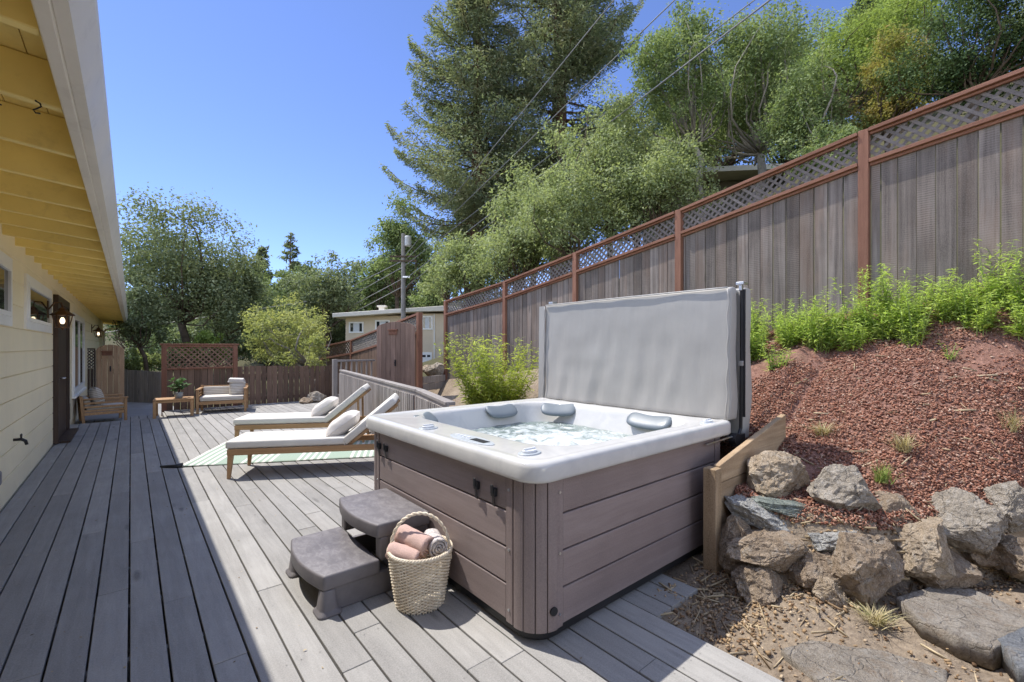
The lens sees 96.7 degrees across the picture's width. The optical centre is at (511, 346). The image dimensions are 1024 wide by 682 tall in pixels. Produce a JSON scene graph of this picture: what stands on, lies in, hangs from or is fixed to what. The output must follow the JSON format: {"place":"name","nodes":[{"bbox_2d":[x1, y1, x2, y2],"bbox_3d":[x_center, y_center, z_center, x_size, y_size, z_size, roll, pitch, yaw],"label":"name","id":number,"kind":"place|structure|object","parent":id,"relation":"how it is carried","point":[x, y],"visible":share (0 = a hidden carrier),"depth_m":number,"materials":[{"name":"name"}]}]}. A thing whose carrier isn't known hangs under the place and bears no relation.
{"place":"outdoors","nodes":[
{"label":"outdoors","id":0,"kind":"place"},
{"bbox_2d":[77,402,173,420],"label":"path","id":1,"kind":"structure","parent":0,"point":[137,408],"depth_m":11.53,"materials":[{"name":"grey concrete"}]},
{"bbox_2d":[96,345,123,403],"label":"garden gate","id":2,"kind":"structure","parent":1,"relation":"on","point":[115,356],"depth_m":12.75,"materials":[{"name":"brown wood"}]},
{"bbox_2d":[0,79,1023,681],"bbox_3d":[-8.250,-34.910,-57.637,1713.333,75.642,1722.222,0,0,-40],"label":"ground","id":3,"kind":"structure","parent":0,"point":[898,643],"depth_m":3.26,"materials":[{"name":"soil"}]},
{"bbox_2d":[0,0,127,512],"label":"house","id":4,"kind":"structure","parent":3,"relation":"on","point":[60,240],"depth_m":3.89,"materials":[{"name":"beige paint"}]},
{"bbox_2d":[0,250,12,325],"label":"window","id":5,"kind":"structure","parent":4,"relation":"in","point":[6,263],"depth_m":4.26,"materials":[{"name":"white paint"}]},
{"bbox_2d":[23,273,51,332],"bbox_3d":[-6.083,-0.510,5.862,0.048,0.620,2.100,0,0,-40],"label":"window","id":6,"kind":"structure","parent":4,"relation":"in","point":[36,295],"depth_m":5.59,"materials":[{"name":"white paint"}]},
{"bbox_2d":[52,294,78,443],"bbox_3d":[-7.509,0.348,7.603,0.300,2.296,1.700,0,0,-40],"label":"door","id":7,"kind":"structure","parent":4,"relation":"in","point":[62,432],"depth_m":7.38,"materials":[{"name":"brown wood"}]},
{"bbox_2d":[71,312,86,398],"bbox_3d":[-9.781,0.175,10.298,0.073,1.750,2.930,0,0,-40],"label":"window","id":8,"kind":"structure","parent":4,"relation":"in","point":[78,323],"depth_m":10.05,"materials":[{"name":"white paint"}]},
{"bbox_2d":[124,370,160,402],"bbox_3d":[-10.890,1.211,13.433,1.721,1.079,0.058,0,0,14],"label":"board fence","id":9,"kind":"object","parent":3,"relation":"on","point":[142,386],"visible":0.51,"depth_m":13.40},
{"bbox_2d":[124,348,160,370],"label":"leafy tree","id":10,"kind":"object","parent":3,"relation":"on","point":[136,363],"visible":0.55,"depth_m":19.96,"materials":[{"name":"green plant"}]},
{"bbox_2d":[111,263,187,370],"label":"oak tree","id":11,"kind":"object","parent":3,"relation":"on","point":[138,330],"visible":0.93,"depth_m":17.99,"materials":[{"name":"green plant"}]},
{"bbox_2d":[124,320,219,377],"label":"leafy tree","id":12,"kind":"object","parent":3,"relation":"on","point":[154,348],"visible":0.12,"depth_m":34.53,"materials":[{"name":"green plant"}]},
{"bbox_2d":[116,181,264,393],"bbox_3d":[-14.970,-2.148,20.495,7.363,9.454,7.307,0,0,-40],"label":"oak tree","id":13,"kind":"object","parent":3,"relation":"on","point":[176,264],"visible":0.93,"depth_m":19.75,"materials":[{"name":"green plant"}]},
{"bbox_2d":[160,343,238,415],"bbox_3d":[-7.653,0.860,11.200,1.610,1.880,0.120,0,0,-40],"label":"privacy fence","id":14,"kind":"object","parent":3,"relation":"on","point":[222,375],"visible":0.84,"depth_m":11.10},
{"bbox_2d":[176,329,230,384],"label":"leafy tree","id":15,"kind":"object","parent":3,"relation":"on","point":[206,336],"visible":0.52,"depth_m":18.75,"materials":[{"name":"green plant"}]},
{"bbox_2d":[168,306,264,382],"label":"oak tree","id":16,"kind":"object","parent":3,"relation":"on","point":[193,330],"visible":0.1,"depth_m":27.71,"materials":[{"name":"green plant"}]},
{"bbox_2d":[184,248,276,384],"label":"oak tree","id":17,"kind":"object","parent":3,"relation":"on","point":[254,291],"visible":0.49,"depth_m":22.75,"materials":[{"name":"green plant"}]},
{"bbox_2d":[231,282,301,377],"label":"leafy tree","id":18,"kind":"object","parent":3,"relation":"on","point":[265,330],"visible":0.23,"depth_m":28.71,"materials":[{"name":"green plant"}]},
{"bbox_2d":[236,292,331,383],"bbox_3d":[-7.163,0.287,14.497,2.659,4.091,3.104,0,0,-40],"label":"yellow shrub","id":19,"kind":"object","parent":3,"relation":"on","point":[282,353],"visible":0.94,"depth_m":14.27,"materials":[{"name":"green plant"}]},
{"bbox_2d":[274,232,301,292],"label":"conifer tree","id":20,"kind":"object","parent":3,"relation":"on","point":[288,244],"visible":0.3,"depth_m":55.91,"materials":[{"name":"green plant"}]},
{"bbox_2d":[238,365,343,404],"bbox_3d":[-5.985,1.097,12.485,2.654,1.207,0.073,0,0,-34],"label":"board fence","id":21,"kind":"object","parent":3,"relation":"on","point":[255,377],"visible":0.54,"depth_m":12.31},
{"bbox_2d":[299,330,329,377],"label":"yellow shrub","id":22,"kind":"object","parent":3,"relation":"on","point":[312,361],"visible":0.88,"depth_m":13.21,"materials":[{"name":"green plant"}]},
{"bbox_2d":[273,250,362,351],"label":"oak tree","id":23,"kind":"object","parent":3,"relation":"on","point":[329,291],"visible":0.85,"depth_m":39.10,"materials":[{"name":"green plant"}]},
{"bbox_2d":[340,256,385,310],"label":"leafy tree","id":24,"kind":"object","parent":3,"relation":"on","point":[356,267],"visible":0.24,"depth_m":50.76,"materials":[{"name":"green plant"}]},
{"bbox_2d":[315,312,422,409],"bbox_3d":[-4.449,0.655,13.620,0.592,2.890,7.862,0,0,-40],"label":"lattice fence","id":25,"kind":"object","parent":3,"relation":"on","point":[369,352],"visible":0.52,"depth_m":13.51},
{"bbox_2d":[377,322,414,407],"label":"garden gate","id":26,"kind":"structure","parent":25,"relation":"attached to","point":[395,351],"depth_m":10.57,"materials":[{"name":"brown wood"}]},
{"bbox_2d":[355,252,396,310],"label":"leafy tree","id":27,"kind":"object","parent":3,"relation":"on","point":[379,285],"visible":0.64,"depth_m":45.76,"materials":[{"name":"green plant"}]},
{"bbox_2d":[0,401,782,681],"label":"deck","id":28,"kind":"structure","parent":3,"relation":"on","point":[457,635],"depth_m":2.70,"materials":[{"name":"wood"}]},
{"bbox_2d":[77,394,127,423],"bbox_3d":[-8.937,1.330,9.927,0.890,0.603,0.775,0,0,43],"label":"armchair","id":29,"kind":"object","parent":28,"relation":"on","point":[84,404],"visible":0.94,"depth_m":9.70,"materials":[{"name":"brown wood"}]},
{"bbox_2d":[195,383,248,413],"bbox_3d":[-6.757,1.200,10.655,0.990,0.603,0.775,0,0,-27],"label":"loveseat","id":30,"kind":"object","parent":28,"relation":"on","point":[213,394],"visible":0.98,"depth_m":10.51,"materials":[{"name":"fabric"}]},
{"bbox_2d":[160,440,373,467],"bbox_3d":[-2.942,1.480,6.661,3.244,0.070,1.472,0,0,-13],"label":"rug","id":31,"kind":"object","parent":28,"relation":"on","point":[217,455],"visible":0.27,"depth_m":6.15,"materials":[{"name":"green fabric"}]},
{"bbox_2d":[233,384,370,442],"bbox_3d":[-3.203,1.059,7.217,2.005,0.884,0.655,0,0,-11],"label":"lounge chair","id":32,"kind":"object","parent":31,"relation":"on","point":[277,420],"visible":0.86,"depth_m":6.94,"materials":[{"name":"fabric"}]},
{"bbox_2d":[225,393,399,478],"bbox_3d":[-2.327,1.059,5.642,2.005,0.884,0.655,0,0,-11],"label":"lounge chair","id":33,"kind":"object","parent":28,"relation":"on","point":[249,444],"visible":0.77,"depth_m":5.37,"materials":[{"name":"fabric"}]},
{"bbox_2d":[326,410,359,436],"bbox_3d":[-2.095,0.954,5.665,0.420,0.211,0.420,-36,6,-9],"label":"scatter pillow","id":34,"kind":"object","parent":33,"relation":"on","point":[343,423],"visible":0.97,"depth_m":5.49,"materials":[{"name":"white fabric"}]},
{"bbox_2d":[332,359,374,396],"bbox_3d":[-4.263,1.065,12.289,1.121,1.470,0.118,0,0,-35],"label":"stair railing","id":35,"kind":"object","parent":28,"relation":"on","point":[335,377],"visible":0.57,"depth_m":11.99,"materials":[{"name":"grey wood"}]},
{"bbox_2d":[285,488,428,619],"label":"tub steps","id":36,"kind":"structure","parent":28,"relation":"on","point":[339,568],"depth_m":2.79,"materials":[{"name":"grey plastic"}]},
{"bbox_2d":[339,370,454,433],"bbox_3d":[-2.328,1.125,7.884,0.244,1.149,7.246,0,0,-29],"label":"deck railing","id":37,"kind":"object","parent":28,"relation":"on","point":[380,392],"visible":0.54,"depth_m":7.41,"materials":[{"name":"grey wood"}]},
{"bbox_2d":[386,511,452,614],"bbox_3d":[-0.541,1.235,2.678,0.385,0.532,0.385,0,0,-40],"label":"wicker basket","id":38,"kind":"object","parent":28,"relation":"on","point":[426,593],"visible":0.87,"depth_m":2.54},
{"bbox_2d":[385,541,422,566],"bbox_3d":[-0.616,1.198,2.619,0.210,0.122,0.098,0,0,19],"label":"rolled towel","id":39,"kind":"object","parent":38,"relation":"in","point":[400,550],"visible":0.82,"depth_m":2.59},
{"bbox_2d":[394,524,433,557],"bbox_3d":[-0.571,1.138,2.674,0.240,0.143,0.110,0,0,32],"label":"rolled towel","id":40,"kind":"object","parent":39,"relation":"on","point":[410,536],"visible":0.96,"depth_m":2.63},
{"bbox_2d":[424,528,447,557],"bbox_3d":[-0.459,1.167,2.707,0.110,0.122,0.216,0,0,-22],"label":"rolled towel","id":41,"kind":"object","parent":38,"relation":"in","point":[438,545],"visible":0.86,"depth_m":2.62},
{"bbox_2d":[366,398,730,639],"bbox_3d":[0.247,1.019,3.638,2.130,0.962,2.100,0,0,-40],"label":"hot tub","id":42,"kind":"object","parent":28,"relation":"on","point":[555,516],"visible":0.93,"depth_m":2.69,"materials":[{"name":"white plastic"}]},
{"bbox_2d":[538,281,751,445],"bbox_3d":[1.009,0.125,4.286,0.752,1.270,2.165,0,0,-40],"label":"tub cover","id":43,"kind":"object","parent":42,"relation":"attached to","point":[687,353],"visible":0.91,"depth_m":3.96,"materials":[{"name":"grey plastic"}]},
{"bbox_2d":[332,305,461,361],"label":"neighbour house","id":44,"kind":"structure","parent":3,"relation":"on","point":[359,323],"depth_m":33.65,"materials":[{"name":"beige paint"}]},
{"bbox_2d":[363,189,434,308],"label":"leafy tree","id":45,"kind":"object","parent":3,"relation":"on","point":[392,229],"visible":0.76,"depth_m":42.89,"materials":[{"name":"green plant"}]},
{"bbox_2d":[390,233,416,321],"bbox_3d":[-7.590,-2.931,31.950,1.900,10.045,0.480,0,0,0],"label":"utility pole","id":46,"kind":"object","parent":3,"relation":"on","point":[406,240],"visible":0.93,"depth_m":31.86,"materials":[{"name":"grey wood"}]},
{"bbox_2d":[405,0,770,278],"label":"power cable","id":47,"kind":"object","parent":46,"relation":"attached to","point":[736,25],"visible":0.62,"depth_m":13.32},
{"bbox_2d":[407,263,443,307],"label":"leafy tree","id":48,"kind":"object","parent":3,"relation":"on","point":[428,300],"visible":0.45,"depth_m":39.46,"materials":[{"name":"green plant"}]},
{"bbox_2d":[416,218,463,302],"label":"leafy tree","id":49,"kind":"object","parent":3,"relation":"on","point":[445,296],"visible":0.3,"depth_m":36.01,"materials":[{"name":"green plant"}]},
{"bbox_2d":[378,0,556,302],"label":"redwood tree","id":50,"kind":"object","parent":3,"relation":"on","point":[480,58],"visible":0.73,"depth_m":28.20,"materials":[{"name":"green plant"}]},
{"bbox_2d":[429,228,509,307],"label":"oak tree","id":51,"kind":"object","parent":3,"relation":"on","point":[458,249],"visible":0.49,"depth_m":19.43,"materials":[{"name":"green plant"}]},
{"bbox_2d":[434,332,538,404],"bbox_3d":[-0.221,0.554,6.973,1.701,1.576,1.780,0,0,25],"label":"bamboo shrub","id":52,"kind":"object","parent":3,"relation":"on","point":[493,388],"visible":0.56,"depth_m":6.77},
{"bbox_2d":[457,152,572,296],"bbox_3d":[-0.214,-3.711,17.031,4.341,6.951,5.515,0,0,-40],"label":"oak tree","id":53,"kind":"object","parent":3,"relation":"on","point":[508,256],"visible":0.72,"depth_m":16.45,"materials":[{"name":"green plant"}]},
{"bbox_2d":[469,0,666,278],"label":"redwood tree","id":54,"kind":"object","parent":3,"relation":"on","point":[568,31],"visible":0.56,"depth_m":28.28,"materials":[{"name":"green plant"}]},
{"bbox_2d":[506,151,651,271],"bbox_3d":[1.984,-3.500,13.880,4.237,5.318,4.077,0,0,31],"label":"oak tree","id":55,"kind":"object","parent":3,"relation":"on","point":[581,227],"visible":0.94,"depth_m":13.83,"materials":[{"name":"green plant"}]},
{"bbox_2d":[536,73,674,257],"bbox_3d":[3.386,-5.344,15.744,4.569,7.368,4.613,0,0,-40],"label":"oak tree","id":56,"kind":"object","parent":3,"relation":"on","point":[610,152],"visible":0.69,"depth_m":15.05,"materials":[{"name":"green plant"}]},
{"bbox_2d":[572,100,697,247],"bbox_3d":[6.055,-8.098,23.616,8.146,10.081,7.340,0,0,-40],"label":"leafy tree","id":57,"kind":"object","parent":3,"relation":"on","point":[648,138],"visible":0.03,"depth_m":23.29,"materials":[{"name":"green plant"}]},
{"bbox_2d":[597,0,737,222],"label":"oak tree","id":58,"kind":"object","parent":3,"relation":"on","point":[665,53],"visible":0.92,"depth_m":14.46,"materials":[{"name":"green plant"}]},
{"bbox_2d":[603,129,735,239],"bbox_3d":[4.629,-4.324,13.897,3.379,4.432,3.865,0,0,-40],"label":"oak tree","id":59,"kind":"object","parent":3,"relation":"on","point":[659,175],"visible":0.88,"depth_m":13.43,"materials":[{"name":"green plant"}]},
{"bbox_2d":[642,163,787,245],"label":"hillside house","id":60,"kind":"structure","parent":3,"relation":"on","point":[728,177],"depth_m":19.83,"materials":[{"name":"grey"}]},
{"bbox_2d":[640,7,814,167],"bbox_3d":[11.389,-12.012,25.044,8.842,12.349,7.505,0,0,20],"label":"leafy tree","id":61,"kind":"object","parent":3,"relation":"on","point":[730,162],"visible":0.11,"depth_m":25.29,"materials":[{"name":"green plant"}]},
{"bbox_2d":[444,67,1023,380],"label":"redwood fence","id":62,"kind":"object","parent":3,"relation":"on","point":[783,247],"visible":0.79,"depth_m":5.17,"materials":[{"name":"wood"}]},
{"bbox_2d":[718,514,750,573],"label":"rock","id":63,"kind":"object","parent":3,"relation":"on","point":[734,527],"visible":0.56,"depth_m":2.94,"materials":[{"name":"brown stone"}]},
{"bbox_2d":[703,414,785,574],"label":"retaining wall","id":64,"kind":"structure","parent":3,"relation":"on","point":[726,475],"depth_m":3.10,"materials":[{"name":"brown wood"}]},
{"bbox_2d":[659,0,832,201],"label":"oak tree","id":65,"kind":"object","parent":3,"relation":"on","point":[749,92],"visible":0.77,"depth_m":14.16,"materials":[{"name":"green plant"}]},
{"bbox_2d":[724,494,789,531],"bbox_3d":[1.675,1.130,3.053,0.500,0.171,0.372,22,0,-6],"label":"rock","id":66,"kind":"object","parent":3,"relation":"on","point":[749,511],"visible":0.72,"depth_m":2.96,"materials":[{"name":"stone"}]},
{"bbox_2d":[746,450,810,497],"bbox_3d":[1.883,0.932,3.241,0.476,0.392,0.328,3,0,-23],"label":"rock","id":67,"kind":"object","parent":66,"relation":"on","point":[775,474],"visible":0.81,"depth_m":3.13,"materials":[{"name":"beige stone"}]},
{"bbox_2d":[731,563,783,606],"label":"rock","id":68,"kind":"object","parent":3,"relation":"on","point":[760,585],"visible":0.86,"depth_m":2.70,"materials":[{"name":"brown stone"}]},
{"bbox_2d":[726,528,808,572],"bbox_3d":[1.616,1.283,2.875,0.568,0.277,0.316,7,0,-9],"label":"rock","id":69,"kind":"object","parent":3,"relation":"on","point":[781,551],"visible":0.81,"depth_m":2.77,"materials":[{"name":"brown stone"}]},
{"bbox_2d":[751,495,809,517],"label":"rock","id":70,"kind":"object","parent":3,"relation":"on","point":[791,508],"visible":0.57,"depth_m":2.94,"materials":[{"name":"stone"}]},
{"bbox_2d":[745,41,876,180],"bbox_3d":[8.112,-5.731,12.565,2.672,4.423,2.909,0,0,-40],"label":"oak tree","id":71,"kind":"object","parent":3,"relation":"on","point":[802,122],"visible":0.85,"depth_m":12.20,"materials":[{"name":"green plant"}]},
{"bbox_2d":[786,552,836,591],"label":"rock","id":72,"kind":"object","parent":3,"relation":"on","point":[806,570],"visible":0.48,"depth_m":2.71,"materials":[{"name":"brown stone"}]},
{"bbox_2d":[808,530,857,551],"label":"rock","id":73,"kind":"object","parent":72,"relation":"on","point":[824,542],"visible":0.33,"depth_m":2.78,"materials":[{"name":"stone"}]},
{"bbox_2d":[788,286,834,347],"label":"weed","id":74,"kind":"object","parent":3,"relation":"on","point":[804,332],"visible":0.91,"depth_m":4.79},
{"bbox_2d":[784,120,862,179],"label":"leafy tree","id":75,"kind":"object","parent":3,"relation":"on","point":[844,132],"visible":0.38,"depth_m":10.45,"materials":[{"name":"green plant"}]},
{"bbox_2d":[803,297,850,353],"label":"weed","id":76,"kind":"object","parent":3,"relation":"on","point":[831,342],"visible":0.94,"depth_m":4.67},
{"bbox_2d":[810,575,849,609],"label":"rock","id":77,"kind":"object","parent":3,"relation":"on","point":[828,590],"visible":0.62,"depth_m":2.60,"materials":[{"name":"beige stone"}]},
{"bbox_2d":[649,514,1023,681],"bbox_3d":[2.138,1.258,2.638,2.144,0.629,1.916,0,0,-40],"label":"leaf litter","id":78,"kind":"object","parent":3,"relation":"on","point":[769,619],"visible":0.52,"depth_m":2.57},
{"bbox_2d":[758,0,917,131],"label":"leafy tree","id":79,"kind":"object","parent":3,"relation":"on","point":[842,34],"visible":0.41,"depth_m":18.55,"materials":[{"name":"green plant"}]},
{"bbox_2d":[658,298,1023,681],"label":"twig litter","id":80,"kind":"object","parent":3,"relation":"on","point":[720,594],"visible":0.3,"depth_m":2.74,"materials":[{"name":"plant"}]},
{"bbox_2d":[806,464,880,511],"bbox_3d":[2.193,0.999,3.015,0.397,0.460,0.483,0,0,38],"label":"rock","id":81,"kind":"object","parent":3,"relation":"on","point":[837,486],"visible":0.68,"depth_m":2.88,"materials":[{"name":"grey stone"}]},
{"bbox_2d":[828,318,886,351],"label":"weed","id":82,"kind":"object","parent":3,"relation":"on","point":[857,340],"visible":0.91,"depth_m":4.48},
{"bbox_2d":[826,263,894,334],"bbox_3d":[3.578,-0.451,4.658,0.430,0.815,0.507,0,0,-40],"label":"weed","id":83,"kind":"object","parent":3,"relation":"on","point":[870,305],"visible":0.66,"depth_m":4.60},
{"bbox_2d":[781,640,947,681],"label":"flagstone","id":84,"kind":"object","parent":3,"relation":"on","point":[819,661],"visible":0.99,"depth_m":2.10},
{"bbox_2d":[830,531,905,607],"bbox_3d":[2.079,1.327,2.784,0.453,0.452,0.463,0,0,-9],"label":"rock","id":85,"kind":"object","parent":3,"relation":"on","point":[869,569],"visible":0.72,"depth_m":2.59,"materials":[{"name":"brown stone"}]},
{"bbox_2d":[720,278,1023,530],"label":"bark mulch","id":86,"kind":"object","parent":3,"relation":"on","point":[879,515],"visible":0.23,"depth_m":3.56,"materials":[{"name":"wood"}]},
{"bbox_2d":[846,597,908,630],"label":"grass tuft","id":87,"kind":"object","parent":3,"relation":"on","point":[880,619],"visible":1,"depth_m":2.45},
{"bbox_2d":[820,35,942,136],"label":"leafy tree","id":88,"kind":"object","parent":3,"relation":"on","point":[873,96],"visible":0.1,"depth_m":20.56,"materials":[{"name":"green plant"}]},
{"bbox_2d":[857,263,918,319],"bbox_3d":[3.788,-0.522,4.604,0.462,0.664,0.568,0,0,12],"label":"weed","id":89,"kind":"object","parent":3,"relation":"on","point":[884,285],"visible":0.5,"depth_m":4.52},
{"bbox_2d":[861,306,918,340],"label":"weed","id":90,"kind":"object","parent":3,"relation":"on","point":[883,332],"visible":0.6,"depth_m":4.39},
{"bbox_2d":[842,18,947,152],"bbox_3d":[10.321,-6.467,12.142,2.543,4.308,2.054,0,0,-3],"label":"russet shrub","id":91,"kind":"object","parent":3,"relation":"on","point":[887,110],"visible":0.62,"depth_m":11.95,"materials":[{"name":"green plant"}]},
{"bbox_2d":[872,491,920,523],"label":"rock","id":92,"kind":"object","parent":3,"relation":"on","point":[889,502],"visible":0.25,"depth_m":2.90,"materials":[{"name":"brown stone"}]},
{"bbox_2d":[872,296,944,339],"bbox_3d":[3.757,-0.265,4.320,0.543,0.430,0.463,0,0,3],"label":"weed","id":93,"kind":"object","parent":3,"relation":"on","point":[892,327],"visible":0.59,"depth_m":4.29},
{"bbox_2d":[844,0,973,132],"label":"leafy tree","id":94,"kind":"object","parent":3,"relation":"on","point":[908,7],"visible":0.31,"depth_m":16.57,"materials":[{"name":"green plant"}]},
{"bbox_2d":[881,275,946,345],"bbox_3d":[3.691,-0.331,4.213,0.370,0.701,0.436,0,0,15],"label":"weed","id":95,"kind":"object","parent":3,"relation":"on","point":[921,323],"visible":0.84,"depth_m":4.20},
{"bbox_2d":[896,516,956,579],"bbox_3d":[2.480,1.229,2.811,0.362,0.343,0.428,0,0,29],"label":"rock","id":96,"kind":"object","parent":3,"relation":"on","point":[925,548],"visible":0.68,"depth_m":2.67,"materials":[{"name":"beige stone"}]},
{"bbox_2d":[873,0,1023,137],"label":"leafy tree","id":97,"kind":"object","parent":3,"relation":"on","point":[968,66],"visible":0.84,"depth_m":10.43,"materials":[{"name":"green plant"}]},
{"bbox_2d":[916,549,982,589],"bbox_3d":[2.589,1.338,2.770,0.466,0.200,0.316,0,0,-17],"label":"rock","id":98,"kind":"object","parent":3,"relation":"on","point":[968,574],"visible":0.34,"depth_m":2.66,"materials":[{"name":"brown stone"}]},
{"bbox_2d":[931,274,976,324],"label":"weed","id":99,"kind":"object","parent":3,"relation":"on","point":[942,313],"visible":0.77,"depth_m":4.18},
{"bbox_2d":[896,587,1023,669],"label":"flagstone","id":100,"kind":"object","parent":3,"relation":"on","point":[971,625],"visible":0.94,"depth_m":2.35,"materials":[{"name":"stone"}]},
{"bbox_2d":[934,286,996,321],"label":"weed","id":101,"kind":"object","parent":3,"relation":"on","point":[970,305],"visible":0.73,"depth_m":4.12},
{"bbox_2d":[949,287,1014,335],"bbox_3d":[4.123,-0.315,4.010,0.481,0.450,0.370,0,0,-10],"label":"weed","id":102,"kind":"object","parent":3,"relation":"on","point":[982,322],"visible":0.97,"depth_m":3.94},
{"bbox_2d":[965,534,1006,569],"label":"rock","id":103,"kind":"object","parent":3,"relation":"on","point":[993,561],"visible":0.2,"depth_m":2.78,"materials":[{"name":"brown stone"}]},
{"bbox_2d":[930,487,1007,559],"bbox_3d":[2.865,1.129,2.884,0.406,0.435,0.355,7,0,-25],"label":"rock","id":104,"kind":"object","parent":103,"relation":"on","point":[972,522],"visible":0.68,"depth_m":2.79,"materials":[{"name":"grey stone"}]},
{"bbox_2d":[972,239,1023,310],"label":"weed","id":105,"kind":"object","parent":3,"relation":"on","point":[992,271],"visible":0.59,"depth_m":4.07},
{"bbox_2d":[982,480,1023,532],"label":"rock","id":106,"kind":"object","parent":3,"relation":"on","point":[1006,499],"visible":0.6,"depth_m":2.91,"materials":[{"name":"grey stone"}]},
{"bbox_2d":[996,535,1023,580],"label":"rock","id":107,"kind":"object","parent":3,"relation":"on","point":[1011,552],"visible":0.66,"depth_m":2.70,"materials":[{"name":"brown stone"}]},
{"bbox_2d":[996,293,1023,340],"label":"weed","id":108,"kind":"object","parent":3,"relation":"on","point":[1019,326],"visible":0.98,"depth_m":3.76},
{"bbox_2d":[997,627,1023,681],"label":"flagstone","id":109,"kind":"object","parent":3,"relation":"on","point":[1012,653],"visible":0.98,"depth_m":2.08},
{"bbox_2d":[97,0,1022,301],"label":"sky","id":110,"kind":"structure","parent":0,"point":[279,108],"materials":[{"name":"blue"}]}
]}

